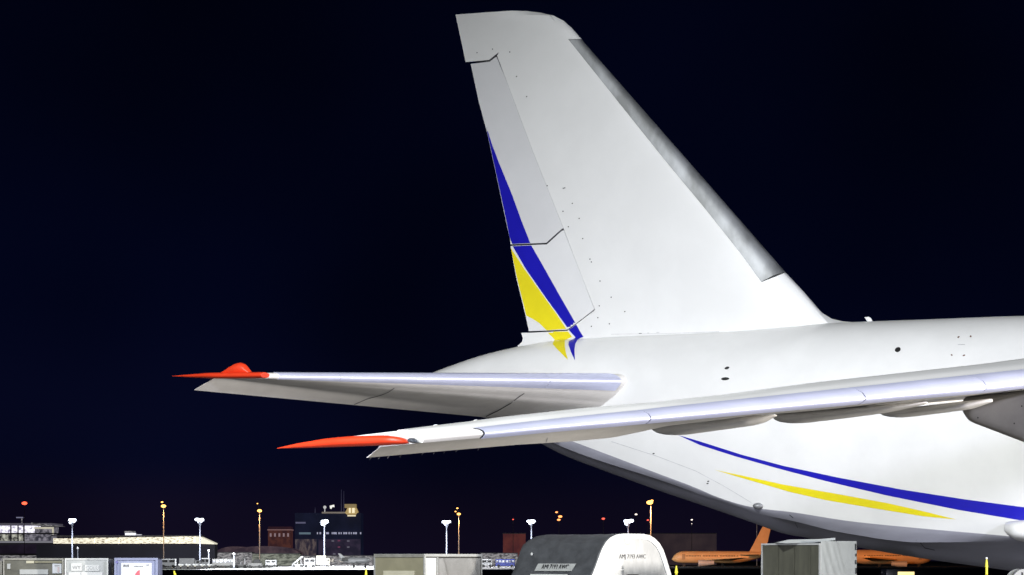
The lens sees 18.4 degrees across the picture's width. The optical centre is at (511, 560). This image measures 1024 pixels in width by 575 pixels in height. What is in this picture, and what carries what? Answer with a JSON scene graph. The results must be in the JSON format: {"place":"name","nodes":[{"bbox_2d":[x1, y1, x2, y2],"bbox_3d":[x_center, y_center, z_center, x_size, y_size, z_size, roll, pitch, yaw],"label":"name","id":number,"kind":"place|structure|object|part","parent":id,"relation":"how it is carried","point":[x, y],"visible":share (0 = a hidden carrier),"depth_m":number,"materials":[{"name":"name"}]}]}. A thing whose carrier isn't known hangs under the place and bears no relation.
{"place":"outdoors","nodes":[
{"label":"outdoors","id":0,"kind":"place"},
{"bbox_2d":[0,555,35,560],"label":"service building","id":1,"kind":"structure","parent":0,"point":[16,556],"depth_m":1290.00,"materials":[{"name":"grey concrete"}]},
{"bbox_2d":[36,535,217,565],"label":"pier building","id":2,"kind":"structure","parent":0,"point":[176,552],"depth_m":1251.00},
{"bbox_2d":[124,531,141,534],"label":"rooftop cabin","id":3,"kind":"object","parent":2,"relation":"on","point":[130,532],"visible":1,"depth_m":1259.00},
{"bbox_2d":[217,552,254,564],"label":"service building","id":4,"kind":"structure","parent":0,"point":[238,556],"depth_m":1290.00,"materials":[{"name":"grey"}]},
{"bbox_2d":[252,553,301,564],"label":"service building","id":5,"kind":"structure","parent":0,"point":[286,558],"depth_m":1290.00,"materials":[{"name":"grey"}]},
{"bbox_2d":[267,527,293,547],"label":"brick building","id":6,"kind":"structure","parent":0,"point":[280,536],"depth_m":1500.00,"materials":[{"name":"red brick"}]},
{"bbox_2d":[295,490,362,554],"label":"office block","id":7,"kind":"structure","parent":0,"point":[343,533],"depth_m":1500.00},
{"bbox_2d":[194,565,514,569],"bbox_3d":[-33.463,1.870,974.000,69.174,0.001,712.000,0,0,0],"label":"apron","id":8,"kind":"object","parent":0,"point":[362,567],"visible":0.4,"depth_m":764.35,"materials":[{"name":"concrete"}]},
{"bbox_2d":[248,559,261,567],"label":"baggage tractor","id":9,"kind":"object","parent":8,"relation":"on","point":[256,562],"visible":0.94,"depth_m":800.00,"materials":[{"name":"grey paint"}]},
{"bbox_2d":[292,556,302,566],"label":"stairs truck","id":10,"kind":"object","parent":8,"relation":"on","point":[295,565],"visible":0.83,"depth_m":900.20,"materials":[{"name":"white paint"}]},
{"bbox_2d":[304,558,314,566],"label":"parked van","id":11,"kind":"object","parent":8,"relation":"on","point":[309,562],"visible":0.88,"depth_m":900.00,"materials":[{"name":"white paint"}]},
{"bbox_2d":[316,556,329,566],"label":"box truck","id":12,"kind":"object","parent":8,"relation":"on","point":[322,561],"visible":0.98,"depth_m":960.00,"materials":[{"name":"beige paint"}]},
{"bbox_2d":[320,520,328,566],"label":"floodlight mast","id":13,"kind":"object","parent":8,"relation":"on","point":[323,522],"visible":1,"depth_m":999.72,"materials":[{"name":"white metal"}]},
{"bbox_2d":[337,553,369,567],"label":"jet","id":14,"kind":"object","parent":8,"relation":"on","point":[353,560],"visible":1,"depth_m":869.38,"materials":[{"name":"white paint"}]},
{"bbox_2d":[442,520,450,553],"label":"floodlight mast","id":15,"kind":"object","parent":8,"relation":"on","point":[445,523],"visible":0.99,"depth_m":999.70,"materials":[{"name":"white metal"}]},
{"bbox_2d":[455,508,459,553],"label":"sodium light mast","id":16,"kind":"object","parent":8,"relation":"on","point":[458,513],"visible":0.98,"depth_m":1079.87,"materials":[{"name":"orange"}]},
{"bbox_2d":[482,559,491,566],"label":"parked van","id":17,"kind":"object","parent":8,"relation":"on","point":[486,562],"visible":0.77,"depth_m":900.00,"materials":[{"name":"white paint"}]},
{"bbox_2d":[495,559,514,566],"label":"apron bus","id":18,"kind":"object","parent":8,"relation":"on","point":[504,562],"visible":0.91,"depth_m":900.00,"materials":[{"name":"blue paint"}]},
{"bbox_2d":[0,0,1023,560],"label":"sky","id":19,"kind":"structure","parent":0,"point":[187,187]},
{"bbox_2d":[503,533,525,555],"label":"red shed","id":20,"kind":"structure","parent":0,"point":[514,542],"depth_m":1400.00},
{"bbox_2d":[162,561,1009,574],"bbox_3d":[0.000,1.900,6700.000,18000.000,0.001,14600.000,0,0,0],"label":"ground","id":21,"kind":"structure","parent":0,"point":[935,567],"depth_m":617.16,"materials":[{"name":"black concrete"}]},
{"bbox_2d":[0,544,43,554],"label":"hangar","id":22,"kind":"structure","parent":21,"relation":"on","point":[18,549],"depth_m":1400.00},
{"bbox_2d":[0,554,35,554],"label":"door","id":23,"kind":"structure","parent":22,"relation":"in","point":[0,554],"depth_m":1399.82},
{"bbox_2d":[22,502,26,553],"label":"distant light","id":24,"kind":"object","parent":21,"relation":"on","point":[24,503],"visible":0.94,"depth_m":1399.90,"materials":[{"name":"red"}]},
{"bbox_2d":[0,517,63,545],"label":"airport terminal","id":25,"kind":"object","parent":21,"relation":"on","point":[13,533],"visible":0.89,"depth_m":1480.00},
{"bbox_2d":[69,519,75,557],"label":"floodlight mast","id":26,"kind":"object","parent":21,"relation":"on","point":[72,521],"visible":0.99,"depth_m":999.76,"materials":[{"name":"white metal"}]},
{"bbox_2d":[161,501,165,558],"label":"sodium light mast","id":27,"kind":"object","parent":21,"relation":"on","point":[163,506],"visible":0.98,"depth_m":1079.83,"materials":[{"name":"orange"}]},
{"bbox_2d":[161,559,175,567],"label":"parked van","id":28,"kind":"object","parent":21,"relation":"on","point":[168,562],"visible":0.94,"depth_m":880.00,"materials":[{"name":"white paint"}]},
{"bbox_2d":[177,564,184,568],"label":"baggage cart","id":29,"kind":"object","parent":21,"relation":"on","point":[179,566],"visible":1,"depth_m":759.99,"materials":[{"name":"beige paint"}]},
{"bbox_2d":[185,564,191,568],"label":"baggage cart","id":30,"kind":"object","parent":21,"relation":"on","point":[189,566],"visible":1,"depth_m":762.96,"materials":[{"name":"beige paint"}]},
{"bbox_2d":[179,558,200,565],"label":"box truck","id":31,"kind":"object","parent":21,"relation":"on","point":[191,561],"visible":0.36,"depth_m":860.00,"materials":[{"name":"white paint"}]},
{"bbox_2d":[192,564,199,568],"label":"baggage cart","id":32,"kind":"object","parent":21,"relation":"on","point":[197,566],"visible":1,"depth_m":765.96,"materials":[{"name":"beige paint"}]},
{"bbox_2d":[195,518,204,559],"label":"floodlight mast","id":33,"kind":"object","parent":21,"relation":"on","point":[201,520],"visible":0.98,"depth_m":999.84,"materials":[{"name":"white metal"}]},
{"bbox_2d":[201,558,209,565],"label":"parked van","id":34,"kind":"object","parent":21,"relation":"on","point":[205,561],"visible":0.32,"depth_m":880.00,"materials":[{"name":"white paint"}]},
{"bbox_2d":[212,559,234,566],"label":"apron bus","id":35,"kind":"object","parent":21,"relation":"on","point":[221,562],"visible":0.88,"depth_m":900.00,"materials":[{"name":"grey paint"}]},
{"bbox_2d":[217,546,243,551],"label":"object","id":36,"kind":"structure","parent":21,"relation":"on","point":[228,549],"depth_m":1345.00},
{"bbox_2d":[235,557,246,567],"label":"stairs truck","id":37,"kind":"object","parent":21,"relation":"on","point":[237,565],"visible":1,"depth_m":850.20,"materials":[{"name":"grey paint"}]},
{"bbox_2d":[257,503,261,558],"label":"sodium light mast","id":38,"kind":"object","parent":21,"relation":"on","point":[259,510],"visible":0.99,"depth_m":1079.83,"materials":[{"name":"orange"}]},
{"bbox_2d":[231,546,302,554],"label":"hill","id":39,"kind":"structure","parent":21,"relation":"on","point":[269,549],"depth_m":1330.00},
{"bbox_2d":[265,560,276,566],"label":"parked van","id":40,"kind":"object","parent":21,"relation":"on","point":[270,562],"visible":1,"depth_m":980.00,"materials":[{"name":"white paint"}]},
{"bbox_2d":[300,555,373,564],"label":"service building","id":41,"kind":"structure","parent":21,"relation":"on","point":[334,560],"depth_m":1290.00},
{"bbox_2d":[481,553,517,564],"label":"service building","id":42,"kind":"structure","parent":21,"relation":"on","point":[493,556],"depth_m":1290.00,"materials":[{"name":"grey"}]},
{"bbox_2d":[527,520,535,538],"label":"floodlight mast","id":43,"kind":"object","parent":21,"relation":"on","point":[531,522],"visible":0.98,"depth_m":999.54,"materials":[{"name":"white metal"}]},
{"bbox_2d":[624,519,633,532],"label":"floodlight mast","id":44,"kind":"object","parent":21,"relation":"on","point":[627,522],"visible":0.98,"depth_m":999.47,"materials":[{"name":"white metal"}]},
{"bbox_2d":[646,500,652,535],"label":"sodium light mast","id":45,"kind":"object","parent":21,"relation":"on","point":[650,502],"visible":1,"depth_m":1079.87,"materials":[{"name":"yellow metal"}]},
{"bbox_2d":[646,533,716,564],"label":"grey hangar","id":46,"kind":"structure","parent":21,"relation":"on","point":[672,544],"depth_m":1500.00,"materials":[{"name":"grey metal"}]},
{"bbox_2d":[672,527,769,566],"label":"parked airliner","id":47,"kind":"object","parent":21,"relation":"on","point":[704,558],"visible":0.91,"depth_m":1018.57,"materials":[{"name":"orange paint"}]},
{"bbox_2d":[857,550,929,566],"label":"parked airliner","id":48,"kind":"object","parent":21,"relation":"on","point":[878,558],"visible":0.56,"depth_m":1037.74,"materials":[{"name":"orange paint"}]},
{"bbox_2d":[881,569,930,574],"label":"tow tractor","id":49,"kind":"object","parent":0,"point":[905,571],"visible":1,"depth_m":112.10,"materials":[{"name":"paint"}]},
{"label":"window","id":50,"kind":"part","parent":49,"relation":"part of","materials":[{"name":"yellow glass"}]},
{"bbox_2d":[1008,569,1023,574],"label":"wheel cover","id":51,"kind":"object","parent":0,"point":[1017,572],"visible":1,"depth_m":90.00,"materials":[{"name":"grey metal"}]},
{"label":"apron","id":52,"kind":"structure","parent":0,"visible":0},
{"bbox_2d":[0,561,2,574],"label":"cargo container","id":53,"kind":"object","parent":52,"relation":"on","point":[1,567],"visible":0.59,"depth_m":97.50,"materials":[{"name":"grey metal"}]},
{"bbox_2d":[3,558,64,574],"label":"cargo container","id":54,"kind":"object","parent":52,"relation":"on","point":[33,566],"visible":0.94,"depth_m":97.03,"materials":[{"name":"grey metal"}]},
{"bbox_2d":[65,558,113,574],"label":"cargo container","id":55,"kind":"object","parent":52,"relation":"on","point":[89,566],"visible":1,"depth_m":96.53,"materials":[{"name":"white metal"}]},
{"bbox_2d":[114,558,161,574],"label":"cargo container","id":56,"kind":"object","parent":52,"relation":"on","point":[137,566],"visible":1,"depth_m":96.00,"materials":[{"name":"purple metal"}]},
{"bbox_2d":[374,554,481,574],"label":"cargo container","id":57,"kind":"object","parent":52,"relation":"on","point":[427,564],"visible":1,"depth_m":98.84,"materials":[{"name":"metal"}]},
{"bbox_2d":[512,533,670,574],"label":"igloo container","id":58,"kind":"object","parent":52,"relation":"on","point":[608,554],"visible":1,"depth_m":98.17,"materials":[{"name":"grey metal"}]},
{"bbox_2d":[175,11,1023,570],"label":"cargo aircraft","id":59,"kind":"object","parent":52,"relation":"on","point":[697,347],"visible":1,"depth_m":106.03,"materials":[{"name":"white paint"}]},
{"bbox_2d":[761,538,856,574],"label":"cargo container","id":60,"kind":"object","parent":52,"relation":"on","point":[827,556],"visible":1,"depth_m":97.69,"materials":[{"name":"grey metal"}]},
{"bbox_2d":[985,557,987,574],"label":"yellow post","id":61,"kind":"object","parent":52,"relation":"on","point":[986,567],"visible":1,"depth_m":91.97,"materials":[{"name":"metal"}]}
]}

